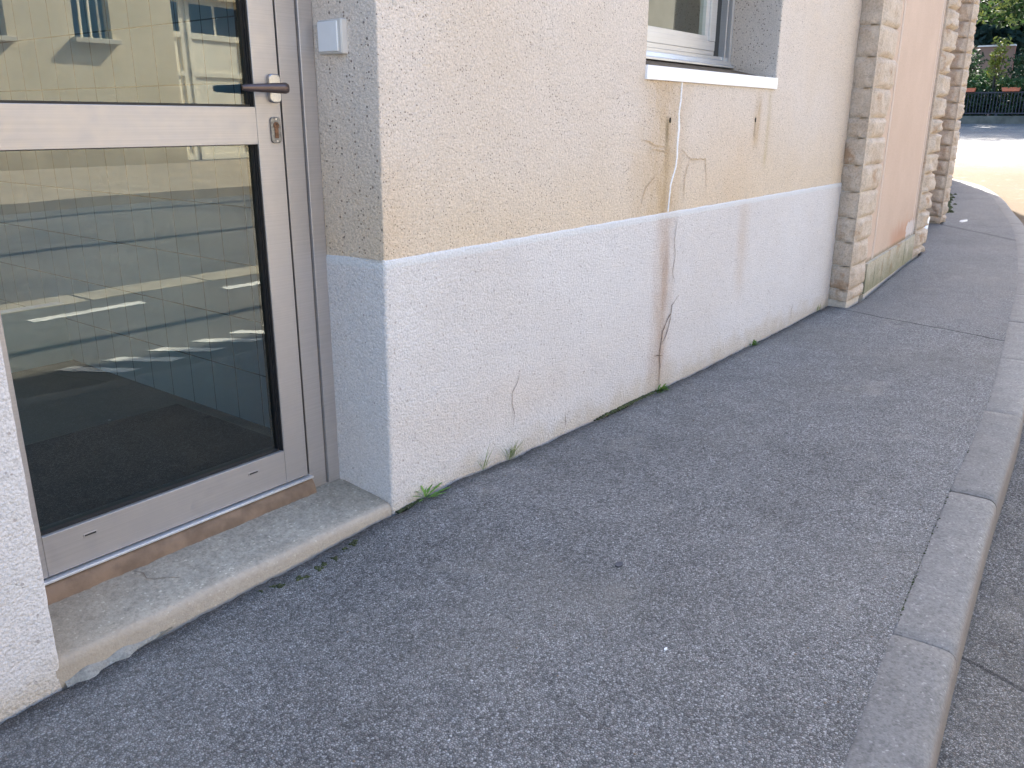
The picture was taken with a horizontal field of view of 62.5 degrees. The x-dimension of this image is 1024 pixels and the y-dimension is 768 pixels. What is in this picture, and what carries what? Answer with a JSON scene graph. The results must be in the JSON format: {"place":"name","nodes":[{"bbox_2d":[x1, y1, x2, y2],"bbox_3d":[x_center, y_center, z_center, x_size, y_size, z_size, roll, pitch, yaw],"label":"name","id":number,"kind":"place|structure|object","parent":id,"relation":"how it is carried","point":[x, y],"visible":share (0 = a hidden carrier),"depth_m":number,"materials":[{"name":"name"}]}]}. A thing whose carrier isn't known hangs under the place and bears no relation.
{"place":"outdoors","nodes":[
{"label":"outdoors","id":0,"kind":"place"},
{"bbox_2d":[25,404,271,527],"bbox_3d":[-1.425,0.331,2.545,0.860,0.012,1.440,13,22,36],"label":"door mat","id":1,"kind":"object","parent":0,"point":[78,472],"depth_m":2.82,"materials":[{"name":"black fabric"}]},
{"bbox_2d":[0,180,1017,767],"bbox_3d":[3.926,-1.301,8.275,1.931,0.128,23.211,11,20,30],"label":"pavement","id":2,"kind":"structure","parent":0,"point":[744,574],"depth_m":2.20,"materials":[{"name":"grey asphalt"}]},
{"bbox_2d":[412,482,449,501],"bbox_3d":[-0.265,0.336,2.749,0.077,0.064,0.160,13,22,36],"label":"dandelion","id":3,"kind":"object","parent":2,"relation":"on","point":[428,490],"visible":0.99,"depth_m":2.76,"materials":[{"name":"green plant"}]},
{"bbox_2d":[393,326,789,515],"bbox_3d":[0.434,0.130,3.663,0.050,0.074,5.600,13,22,36],"label":"gutter of dirt","id":4,"kind":"object","parent":2,"relation":"on","point":[602,418],"visible":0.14,"depth_m":3.62,"materials":[{"name":"brown soil"}]},
{"bbox_2d":[477,447,496,470],"bbox_3d":[-0.086,0.261,2.959,0.063,0.096,0.099,13,22,36],"label":"grass tuft","id":5,"kind":"object","parent":4,"relation":"on","point":[485,461],"visible":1,"depth_m":2.97,"materials":[{"name":"green plant"}]},
{"bbox_2d":[498,441,525,460],"bbox_3d":[0.005,0.245,3.074,0.056,0.079,0.126,13,22,36],"label":"grass tuft","id":6,"kind":"object","parent":4,"relation":"on","point":[511,453],"visible":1,"depth_m":3.09,"materials":[{"name":"green plant"}]},
{"bbox_2d":[615,561,622,566],"bbox_3d":[0.297,0.500,2.338,0.020,0.004,0.031,13,22,36],"label":"chewing gum","id":7,"kind":"object","parent":2,"relation":"on","point":[619,564],"visible":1,"depth_m":2.33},
{"bbox_2d":[259,193,990,621],"bbox_3d":[3.974,-1.220,7.871,1.518,0.065,14.955,11,20,31],"label":"moss","id":8,"kind":"object","parent":2,"relation":"on","point":[399,511],"visible":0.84,"depth_m":2.69,"materials":[{"name":"green plant"}]},
{"bbox_2d":[657,383,669,392],"bbox_3d":[0.708,0.021,3.938,0.049,0.032,0.139,13,22,36],"label":"leafy weed","id":9,"kind":"object","parent":2,"relation":"on","point":[664,387],"visible":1,"depth_m":3.94,"materials":[{"name":"green plant"}]},
{"bbox_2d":[936,124,1023,767],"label":"road","id":10,"kind":"structure","parent":0,"point":[984,727],"depth_m":2.31,"materials":[{"name":"grey asphalt"}]},
{"bbox_2d":[844,635,955,767],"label":"kerbstone","id":11,"kind":"object","parent":10,"relation":"on","point":[902,723],"visible":0.95,"depth_m":1.78,"materials":[{"name":"concrete"}]},
{"bbox_2d":[828,0,979,307],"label":"stone trimmed building","id":12,"kind":"structure","parent":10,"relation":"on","point":[913,61],"depth_m":6.19,"materials":[{"name":"stone"}]},
{"bbox_2d":[893,492,996,695],"bbox_3d":[1.248,0.567,2.419,0.160,0.162,0.987,11,21,32],"label":"kerbstone","id":13,"kind":"object","parent":10,"relation":"on","point":[939,605],"visible":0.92,"depth_m":2.30,"materials":[{"name":"concrete"}]},
{"bbox_2d":[968,45,988,79],"bbox_3d":[20.782,-14.079,39.887,2.926,3.699,3.141,13,22,36],"label":"shrub","id":14,"kind":"object","parent":10,"relation":"on","point":[972,67],"visible":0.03,"depth_m":38.67,"materials":[{"name":"green plant"}]},
{"bbox_2d":[949,411,1021,534],"bbox_3d":[1.802,0.321,3.202,0.161,0.162,0.990,12,21,32],"label":"kerbstone","id":15,"kind":"object","parent":10,"relation":"on","point":[986,468],"visible":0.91,"depth_m":3.09,"materials":[{"name":"concrete"}]},
{"bbox_2d":[959,116,1023,123],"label":"wall","id":16,"kind":"structure","parent":10,"relation":"on","point":[991,119],"depth_m":37.22,"materials":[{"name":"concrete"}]},
{"bbox_2d":[964,91,1023,115],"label":"railing","id":17,"kind":"object","parent":16,"relation":"on","point":[1015,92],"visible":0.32,"depth_m":37.18,"materials":[{"name":"black metal"}]},
{"bbox_2d":[966,80,981,91],"bbox_3d":[20.278,-13.326,37.503,1.151,0.654,0.562,13,22,36],"label":"planter","id":18,"kind":"object","parent":17,"relation":"on","point":[970,88],"visible":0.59,"depth_m":37.35,"materials":[{"name":"ceramic"}]},
{"bbox_2d":[997,76,1023,90],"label":"planter","id":19,"kind":"object","parent":17,"relation":"on","point":[1013,82],"visible":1,"depth_m":36.47,"materials":[{"name":"ceramic"}]},
{"bbox_2d":[988,193,1000,197],"bbox_3d":[7.987,-3.043,13.986,0.161,0.162,0.993,8,19,23],"label":"kerbstone","id":20,"kind":"object","parent":10,"relation":"on","point":[993,195],"visible":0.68,"depth_m":13.96,"materials":[{"name":"concrete"}]},
{"bbox_2d":[972,0,1020,53],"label":"roadside tree","id":21,"kind":"object","parent":10,"relation":"on","point":[999,7],"visible":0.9,"depth_m":33.80,"materials":[{"name":"green plant"}]},
{"bbox_2d":[993,198,1006,203],"bbox_3d":[7.573,-2.773,13.123,0.161,0.162,0.994,8,19,24],"label":"kerbstone","id":22,"kind":"object","parent":10,"relation":"on","point":[999,200],"visible":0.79,"depth_m":13.10,"materials":[{"name":"concrete"}]},
{"bbox_2d":[997,203,1010,209],"bbox_3d":[7.143,-2.505,12.270,0.159,0.162,0.988,9,19,25],"label":"kerbstone","id":23,"kind":"object","parent":10,"relation":"on","point":[1003,206],"visible":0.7,"depth_m":12.21,"materials":[{"name":"concrete"}]},
{"bbox_2d":[985,358,1023,443],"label":"kerbstone","id":24,"kind":"object","parent":10,"relation":"on","point":[1007,394],"visible":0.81,"depth_m":3.87,"materials":[{"name":"concrete"}]},
{"bbox_2d":[1001,209,1015,215],"bbox_3d":[6.709,-2.240,11.422,0.161,0.162,0.986,8,19,24],"label":"kerbstone","id":25,"kind":"object","parent":10,"relation":"on","point":[1007,212],"visible":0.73,"depth_m":11.40,"materials":[{"name":"concrete"}]},
{"bbox_2d":[1000,322,1023,360],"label":"kerbstone","id":26,"kind":"object","parent":10,"relation":"on","point":[1013,346],"visible":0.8,"depth_m":4.71,"materials":[{"name":"concrete"}]},
{"bbox_2d":[1002,47,1023,115],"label":"shrub","id":27,"kind":"object","parent":10,"relation":"on","point":[1018,71],"visible":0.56,"depth_m":37.54,"materials":[{"name":"green plant"}]},
{"bbox_2d":[1006,216,1022,224],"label":"kerbstone","id":28,"kind":"object","parent":10,"relation":"on","point":[1014,219],"visible":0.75,"depth_m":10.47,"materials":[{"name":"concrete"}]},
{"bbox_2d":[1009,295,1023,322],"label":"kerbstone","id":29,"kind":"object","parent":10,"relation":"on","point":[1017,313],"visible":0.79,"depth_m":5.50,"materials":[{"name":"concrete"}]},
{"bbox_2d":[1011,224,1023,233],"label":"kerbstone","id":30,"kind":"object","parent":10,"relation":"on","point":[1018,228],"visible":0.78,"depth_m":9.70,"materials":[{"name":"concrete"}]},
{"bbox_2d":[1014,233,1023,244],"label":"kerbstone","id":31,"kind":"object","parent":10,"relation":"on","point":[1019,237],"visible":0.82,"depth_m":8.89,"materials":[{"name":"concrete"}]},
{"bbox_2d":[1015,274,1023,294],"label":"kerbstone","id":32,"kind":"object","parent":10,"relation":"on","point":[1020,287],"visible":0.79,"depth_m":6.35,"materials":[{"name":"concrete"}]},
{"bbox_2d":[1017,244,1023,257],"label":"kerbstone","id":33,"kind":"object","parent":10,"relation":"on","point":[1020,250],"visible":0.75,"depth_m":8.06,"materials":[{"name":"concrete"}]},
{"bbox_2d":[1018,257,1023,273],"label":"kerbstone","id":34,"kind":"object","parent":10,"relation":"on","point":[1020,265],"visible":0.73,"depth_m":7.22,"materials":[{"name":"concrete"}]},
{"bbox_3d":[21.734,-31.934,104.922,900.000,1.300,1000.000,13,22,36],"label":"ground","id":35,"kind":"structure","parent":0,"visible":0},
{"bbox_2d":[0,0,861,723],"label":"house","id":36,"kind":"structure","parent":35,"relation":"on","point":[394,258],"depth_m":2.93,"materials":[{"name":"paint"}]},
{"bbox_2d":[0,0,339,585],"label":"door","id":37,"kind":"structure","parent":36,"relation":"in","point":[276,119],"depth_m":2.33,"materials":[{"name":"grey metal"}]},
{"bbox_2d":[317,18,347,54],"bbox_3d":[-0.493,-0.956,2.325,0.097,0.089,0.035,13,22,36],"label":"light switch","id":38,"kind":"object","parent":36,"relation":"attached to","point":[332,36],"visible":1,"depth_m":2.31,"materials":[{"name":"grey plastic"}]},
{"bbox_2d":[646,0,734,68],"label":"window","id":39,"kind":"structure","parent":36,"relation":"in","point":[712,45],"depth_m":4.28,"materials":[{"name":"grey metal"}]},
{"bbox_2d":[966,66,1012,115],"bbox_3d":[21.951,-13.479,39.606,2.780,2.736,2.901,-3,18,-10],"label":"shrub","id":40,"kind":"object","parent":35,"relation":"on","point":[984,79],"visible":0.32,"depth_m":38.63,"materials":[{"name":"green plant"}]},
{"bbox_2d":[962,85,1023,115],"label":"hedge","id":41,"kind":"object","parent":35,"relation":"on","point":[995,101],"visible":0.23,"depth_m":37.95,"materials":[{"name":"green plant"}]},
{"bbox_2d":[971,44,1016,115],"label":"brick wall","id":42,"kind":"structure","parent":35,"relation":"on","point":[987,50],"depth_m":48.48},
{"bbox_2d":[965,0,1023,100],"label":"tree","id":43,"kind":"object","parent":35,"relation":"on","point":[1016,10],"visible":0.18,"depth_m":39.75,"materials":[{"name":"green plant"}]},
{"bbox_2d":[974,2,1023,78],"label":"tree","id":44,"kind":"object","parent":35,"relation":"on","point":[984,34],"visible":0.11,"depth_m":53.11,"materials":[{"name":"green plant"}]},
{"bbox_2d":[986,34,1013,97],"bbox_3d":[21.896,-14.175,38.031,0.954,2.986,0.900,13,22,36],"label":"shrub","id":45,"kind":"object","parent":35,"relation":"on","point":[996,63],"visible":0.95,"depth_m":37.89,"materials":[{"name":"green plant"}]},
{"bbox_2d":[979,0,1023,32],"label":"tree","id":46,"kind":"object","parent":35,"relation":"on","point":[1022,28],"visible":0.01,"depth_m":55.03,"materials":[{"name":"green plant"}]},
{"bbox_2d":[983,0,1023,27],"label":"tree","id":47,"kind":"object","parent":35,"relation":"on","point":[1022,22],"visible":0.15,"depth_m":42.31,"materials":[{"name":"green plant"}]}
]}

